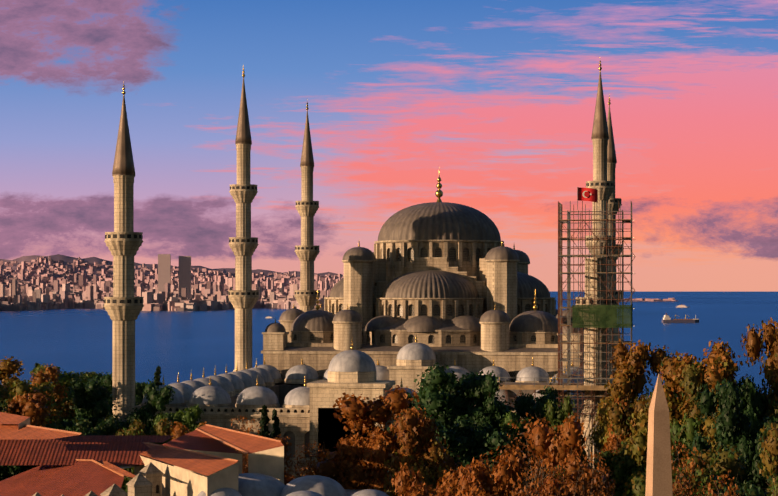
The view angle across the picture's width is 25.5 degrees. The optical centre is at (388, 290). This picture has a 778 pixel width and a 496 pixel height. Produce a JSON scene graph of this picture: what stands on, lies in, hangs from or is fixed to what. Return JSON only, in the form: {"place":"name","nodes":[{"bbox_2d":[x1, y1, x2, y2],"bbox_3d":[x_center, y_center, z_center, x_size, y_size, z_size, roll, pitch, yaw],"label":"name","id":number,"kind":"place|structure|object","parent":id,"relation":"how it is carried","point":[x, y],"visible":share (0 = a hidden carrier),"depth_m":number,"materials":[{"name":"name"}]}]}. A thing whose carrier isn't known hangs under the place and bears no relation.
{"place":"outdoors","nodes":[
{"label":"outdoors","id":0,"kind":"place"},
{"bbox_2d":[33,459,389,495],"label":"foreground chimneys and domes","id":1,"kind":"object","parent":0,"point":[146,480],"visible":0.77,"depth_m":127.49,"materials":[{"name":"stone"}]},
{"bbox_2d":[0,254,550,296],"bbox_3d":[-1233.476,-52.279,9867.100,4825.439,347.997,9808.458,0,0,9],"label":"shore hills","id":2,"kind":"structure","parent":0,"point":[68,259],"depth_m":10616.41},
{"bbox_2d":[0,254,674,310],"bbox_3d":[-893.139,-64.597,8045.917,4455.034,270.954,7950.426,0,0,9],"label":"shore city blocks","id":3,"kind":"structure","parent":2,"relation":"on","point":[163,289],"depth_m":6957.72,"materials":[{"name":"beige concrete"}]},
{"bbox_2d":[0,291,777,398],"bbox_3d":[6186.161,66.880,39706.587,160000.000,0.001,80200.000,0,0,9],"label":"sea water","id":4,"kind":"structure","parent":0,"point":[183,345],"depth_m":2644.37,"materials":[{"name":"blue liquid"}]},
{"bbox_2d":[621,298,678,301],"bbox_3d":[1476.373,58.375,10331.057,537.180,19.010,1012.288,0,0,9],"label":"distant island","id":5,"kind":"structure","parent":4,"relation":"in","point":[661,300],"depth_m":9955.31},
{"bbox_2d":[662,313,698,322],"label":"cargo ship","id":6,"kind":"object","parent":4,"relation":"on","point":[666,319],"visible":1,"depth_m":3524.45,"materials":[{"name":"paint"}]},
{"bbox_2d":[0,0,777,291],"label":"sky","id":7,"kind":"structure","parent":0,"point":[497,97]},
{"bbox_3d":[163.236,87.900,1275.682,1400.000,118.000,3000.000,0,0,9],"label":"terrain","id":8,"kind":"structure","parent":0,"visible":0},
{"bbox_2d":[0,382,14,411],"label":"broad tree","id":9,"kind":"object","parent":8,"relation":"on","point":[4,392],"visible":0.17,"depth_m":220.44,"materials":[{"name":"green plant"}]},
{"bbox_2d":[0,398,25,480],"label":"broad tree","id":10,"kind":"object","parent":8,"relation":"on","point":[14,469],"visible":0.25,"depth_m":176.02,"materials":[{"name":"orange plant"}]},
{"bbox_2d":[0,356,26,402],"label":"broad tree","id":11,"kind":"object","parent":8,"relation":"on","point":[8,368],"visible":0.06,"depth_m":228.76,"materials":[{"name":"brown plant"}]},
{"bbox_2d":[3,391,53,479],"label":"broad tree","id":12,"kind":"object","parent":8,"relation":"on","point":[34,408],"visible":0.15,"depth_m":179.51,"materials":[{"name":"brown plant"}]},
{"bbox_2d":[2,379,64,429],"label":"broad tree","id":13,"kind":"object","parent":8,"relation":"on","point":[22,387],"visible":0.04,"depth_m":198.54,"materials":[{"name":"orange plant"}]},
{"bbox_2d":[29,363,77,424],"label":"broad tree","id":14,"kind":"object","parent":8,"relation":"on","point":[59,411],"visible":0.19,"depth_m":212.02,"materials":[{"name":"brown plant"}]},
{"bbox_2d":[29,363,111,406],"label":"broad tree","id":15,"kind":"object","parent":8,"relation":"on","point":[65,378],"visible":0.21,"depth_m":234.01,"materials":[{"name":"green plant"}]},
{"bbox_2d":[54,415,121,434],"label":"broad tree","id":16,"kind":"object","parent":8,"relation":"on","point":[110,425],"visible":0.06,"depth_m":178.12,"materials":[{"name":"green plant"}]},
{"bbox_2d":[58,378,130,434],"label":"broad tree","id":17,"kind":"object","parent":8,"relation":"on","point":[91,403],"visible":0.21,"depth_m":202.29,"materials":[{"name":"green plant"}]},
{"bbox_2d":[87,372,138,416],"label":"broad tree","id":18,"kind":"object","parent":8,"relation":"on","point":[106,380],"visible":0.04,"depth_m":221.63,"materials":[{"name":"green plant"}]},
{"bbox_2d":[135,381,148,405],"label":"broad tree","id":19,"kind":"object","parent":8,"relation":"on","point":[139,391],"visible":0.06,"depth_m":247.31,"materials":[{"name":"green plant"}]},
{"bbox_2d":[116,418,173,492],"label":"broad tree","id":20,"kind":"object","parent":8,"relation":"on","point":[162,426],"visible":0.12,"depth_m":171.19,"materials":[{"name":"green plant"}]},
{"bbox_2d":[125,379,174,434],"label":"broad tree","id":21,"kind":"object","parent":8,"relation":"on","point":[158,400],"visible":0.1,"depth_m":202.11,"materials":[{"name":"green plant"}]},
{"bbox_2d":[153,365,162,385],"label":"cypress tree","id":22,"kind":"object","parent":8,"relation":"on","point":[157,373],"visible":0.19,"depth_m":260.50,"materials":[{"name":"green plant"}]},
{"bbox_2d":[153,404,203,438],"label":"broad tree","id":23,"kind":"object","parent":8,"relation":"on","point":[186,418],"visible":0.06,"depth_m":197.90,"materials":[{"name":"green plant"}]},
{"bbox_2d":[0,412,384,495],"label":"buildings","id":24,"kind":"structure","parent":8,"relation":"on","point":[70,463],"depth_m":139.37,"materials":[{"name":"red tile"}]},
{"bbox_2d":[170,421,236,452],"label":"broad tree","id":25,"kind":"object","parent":8,"relation":"on","point":[178,430],"depth_m":168.98,"materials":[{"name":"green plant"}]},
{"bbox_2d":[221,413,260,472],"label":"tree","id":26,"kind":"object","parent":8,"relation":"on","point":[244,466],"visible":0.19,"depth_m":161.51,"materials":[{"name":"brown plant"}]},
{"bbox_2d":[258,405,271,437],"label":"cypress tree","id":27,"kind":"object","parent":8,"relation":"on","point":[264,425],"visible":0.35,"depth_m":175.32,"materials":[{"name":"green plant"}]},
{"bbox_2d":[242,434,293,484],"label":"broad tree","id":28,"kind":"object","parent":8,"relation":"on","point":[287,478],"visible":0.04,"depth_m":167.23,"materials":[{"name":"brown plant"}]},
{"bbox_2d":[270,409,280,438],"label":"cypress tree","id":29,"kind":"object","parent":8,"relation":"on","point":[276,428],"visible":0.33,"depth_m":176.33,"materials":[{"name":"green plant"}]},
{"bbox_2d":[284,441,328,484],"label":"tree","id":30,"kind":"object","parent":8,"relation":"on","point":[309,466],"visible":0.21,"depth_m":168.93,"materials":[{"name":"brown plant"}]},
{"bbox_2d":[134,335,583,478],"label":"courtyard walls","id":31,"kind":"structure","parent":8,"relation":"on","point":[301,399],"depth_m":206.07,"materials":[{"name":"stone"}]},
{"bbox_2d":[104,61,621,477],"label":"minarets","id":32,"kind":"object","parent":8,"relation":"on","point":[123,305],"visible":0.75,"depth_m":258.70,"materials":[{"name":"stone"}]},
{"bbox_2d":[335,424,395,491],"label":"broad tree","id":33,"kind":"object","parent":8,"relation":"on","point":[375,454],"visible":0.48,"depth_m":146.04,"materials":[{"name":"orange plant"}]},
{"bbox_2d":[304,385,463,490],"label":"broad tree","id":34,"kind":"object","parent":8,"relation":"on","point":[359,414],"visible":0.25,"depth_m":148.39,"materials":[{"name":"orange plant"}]},
{"bbox_2d":[387,386,430,433],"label":"broad tree","id":35,"kind":"object","parent":8,"relation":"on","point":[414,399],"depth_m":183.67,"materials":[{"name":"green plant"}]},
{"bbox_2d":[261,170,583,382],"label":"mosque","id":36,"kind":"structure","parent":8,"relation":"on","point":[448,283],"depth_m":271.51,"materials":[{"name":"stone"}]},
{"bbox_2d":[383,406,463,495],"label":"broad tree","id":37,"kind":"object","parent":8,"relation":"on","point":[415,429],"visible":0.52,"depth_m":138.87,"materials":[{"name":"orange plant"}]},
{"bbox_2d":[391,463,458,495],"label":"broad tree","id":38,"kind":"object","parent":8,"relation":"on","point":[405,484],"visible":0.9,"depth_m":100.65,"materials":[{"name":"orange plant"}]},
{"bbox_2d":[429,466,489,495],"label":"broad tree","id":39,"kind":"object","parent":8,"relation":"on","point":[468,483],"visible":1,"depth_m":97.03,"materials":[{"name":"orange plant"}]},
{"bbox_2d":[394,362,528,442],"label":"broad tree","id":40,"kind":"object","parent":8,"relation":"on","point":[446,402],"visible":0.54,"depth_m":179.46,"materials":[{"name":"green plant"}]},
{"bbox_2d":[424,414,511,495],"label":"broad tree","id":41,"kind":"object","parent":8,"relation":"on","point":[466,441],"visible":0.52,"depth_m":167.50,"materials":[{"name":"green plant"}]},
{"bbox_2d":[437,447,534,495],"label":"broad tree","id":42,"kind":"object","parent":8,"relation":"on","point":[505,475],"visible":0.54,"depth_m":110.98,"materials":[{"name":"orange plant"}]},
{"bbox_2d":[463,370,514,433],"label":"broad tree","id":43,"kind":"object","parent":8,"relation":"on","point":[490,386],"visible":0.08,"depth_m":179.35,"materials":[{"name":"green plant"}]},
{"bbox_2d":[494,410,538,492],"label":"broad tree","id":44,"kind":"object","parent":8,"relation":"on","point":[511,432],"visible":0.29,"depth_m":170.96,"materials":[{"name":"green plant"}]},
{"bbox_2d":[480,413,564,495],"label":"bare tree","id":45,"kind":"object","parent":8,"relation":"on","point":[538,472],"visible":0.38,"depth_m":124.47,"materials":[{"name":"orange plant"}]},
{"bbox_2d":[511,463,552,495],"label":"bare tree","id":46,"kind":"object","parent":8,"relation":"on","point":[525,490],"visible":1,"depth_m":89.47,"materials":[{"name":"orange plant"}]},
{"bbox_2d":[512,383,561,437],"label":"broad tree","id":47,"kind":"object","parent":8,"relation":"on","point":[530,405],"visible":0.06,"depth_m":185.77,"materials":[{"name":"green plant"}]},
{"bbox_2d":[531,394,590,492],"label":"broad tree","id":48,"kind":"object","parent":8,"relation":"on","point":[558,416],"visible":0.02,"depth_m":170.19,"materials":[{"name":"green plant"}]},
{"bbox_2d":[510,412,615,495],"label":"broad tree","id":49,"kind":"object","parent":8,"relation":"on","point":[558,450],"visible":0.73,"depth_m":117.98,"materials":[{"name":"orange plant"}]},
{"bbox_2d":[498,187,634,467],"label":"scaffolding tower","id":50,"kind":"structure","parent":8,"relation":"on","point":[606,316],"depth_m":195.38,"materials":[{"name":"red metal"}]},
{"bbox_2d":[537,447,614,495],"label":"bare tree","id":51,"kind":"object","parent":8,"relation":"on","point":[601,471],"visible":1,"depth_m":98.39,"materials":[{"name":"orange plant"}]},
{"bbox_2d":[575,258,615,468],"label":"minaret under restoration","id":52,"kind":"object","parent":8,"relation":"on","point":[597,338],"visible":0.44,"depth_m":197.78,"materials":[{"name":"stone"}]},
{"bbox_2d":[600,398,634,456],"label":"broad tree","id":53,"kind":"object","parent":8,"relation":"on","point":[610,444],"visible":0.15,"depth_m":165.22,"materials":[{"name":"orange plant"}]},
{"bbox_2d":[589,395,647,495],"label":"broad tree","id":54,"kind":"object","parent":8,"relation":"on","point":[622,468],"visible":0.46,"depth_m":159.50,"materials":[{"name":"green plant"}]},
{"bbox_2d":[589,338,673,457],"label":"broad tree","id":55,"kind":"object","parent":8,"relation":"on","point":[629,382],"visible":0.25,"depth_m":172.37,"materials":[{"name":"brown plant"}]},
{"bbox_2d":[645,374,672,495],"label":"obelisk of theodosius","id":56,"kind":"object","parent":8,"relation":"on","point":[658,475],"visible":1,"depth_m":83.89,"materials":[{"name":"beige stone"}]},
{"bbox_2d":[643,387,676,463],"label":"broad tree","id":57,"kind":"object","parent":8,"relation":"on","point":[651,395],"depth_m":160.84,"materials":[{"name":"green plant"}]},
{"bbox_2d":[659,356,684,396],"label":"broad tree","id":58,"kind":"object","parent":8,"relation":"on","point":[664,378],"visible":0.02,"depth_m":166.09,"materials":[{"name":"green plant"}]},
{"bbox_2d":[624,337,742,471],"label":"broad tree","id":59,"kind":"object","parent":8,"relation":"on","point":[679,405],"visible":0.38,"depth_m":152.19,"materials":[{"name":"brown plant"}]},
{"bbox_2d":[623,445,746,495],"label":"broad tree","id":60,"kind":"object","parent":8,"relation":"on","point":[727,459],"visible":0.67,"depth_m":112.91,"materials":[{"name":"green plant"}]},
{"bbox_2d":[671,428,716,495],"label":"bare tree","id":61,"kind":"object","parent":8,"relation":"on","point":[680,489],"visible":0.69,"depth_m":102.49,"materials":[{"name":"brown plant"}]},
{"bbox_2d":[670,358,731,474],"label":"broad tree","id":62,"kind":"object","parent":8,"relation":"on","point":[691,382],"visible":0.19,"depth_m":148.63,"materials":[{"name":"green plant"}]},
{"bbox_2d":[679,467,745,495],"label":"bare tree","id":63,"kind":"object","parent":8,"relation":"on","point":[725,493],"visible":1,"depth_m":87.82,"materials":[{"name":"brown plant"}]},
{"bbox_2d":[687,378,756,489],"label":"broad tree","id":64,"kind":"object","parent":8,"relation":"on","point":[731,420],"visible":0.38,"depth_m":140.18,"materials":[{"name":"green plant"}]},
{"bbox_2d":[719,480,768,495],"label":"broad tree","id":65,"kind":"object","parent":8,"relation":"on","point":[753,491],"visible":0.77,"depth_m":97.42,"materials":[{"name":"green plant"}]},
{"bbox_2d":[732,374,768,442],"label":"broad tree","id":66,"kind":"object","parent":8,"relation":"on","point":[754,400],"visible":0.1,"depth_m":149.20,"materials":[{"name":"green plant"}]},
{"bbox_2d":[733,413,777,495],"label":"broad tree","id":67,"kind":"object","parent":8,"relation":"on","point":[744,446],"visible":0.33,"depth_m":138.30,"materials":[{"name":"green plant"}]},
{"bbox_2d":[740,317,777,425],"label":"broad tree","id":68,"kind":"object","parent":8,"relation":"on","point":[754,345],"visible":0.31,"depth_m":152.44,"materials":[{"name":"orange plant"}]},
{"bbox_2d":[757,420,777,495],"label":"broad tree","id":69,"kind":"object","parent":8,"relation":"on","point":[769,455],"visible":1,"depth_m":107.66,"materials":[{"name":"yellow plant"}]}
]}

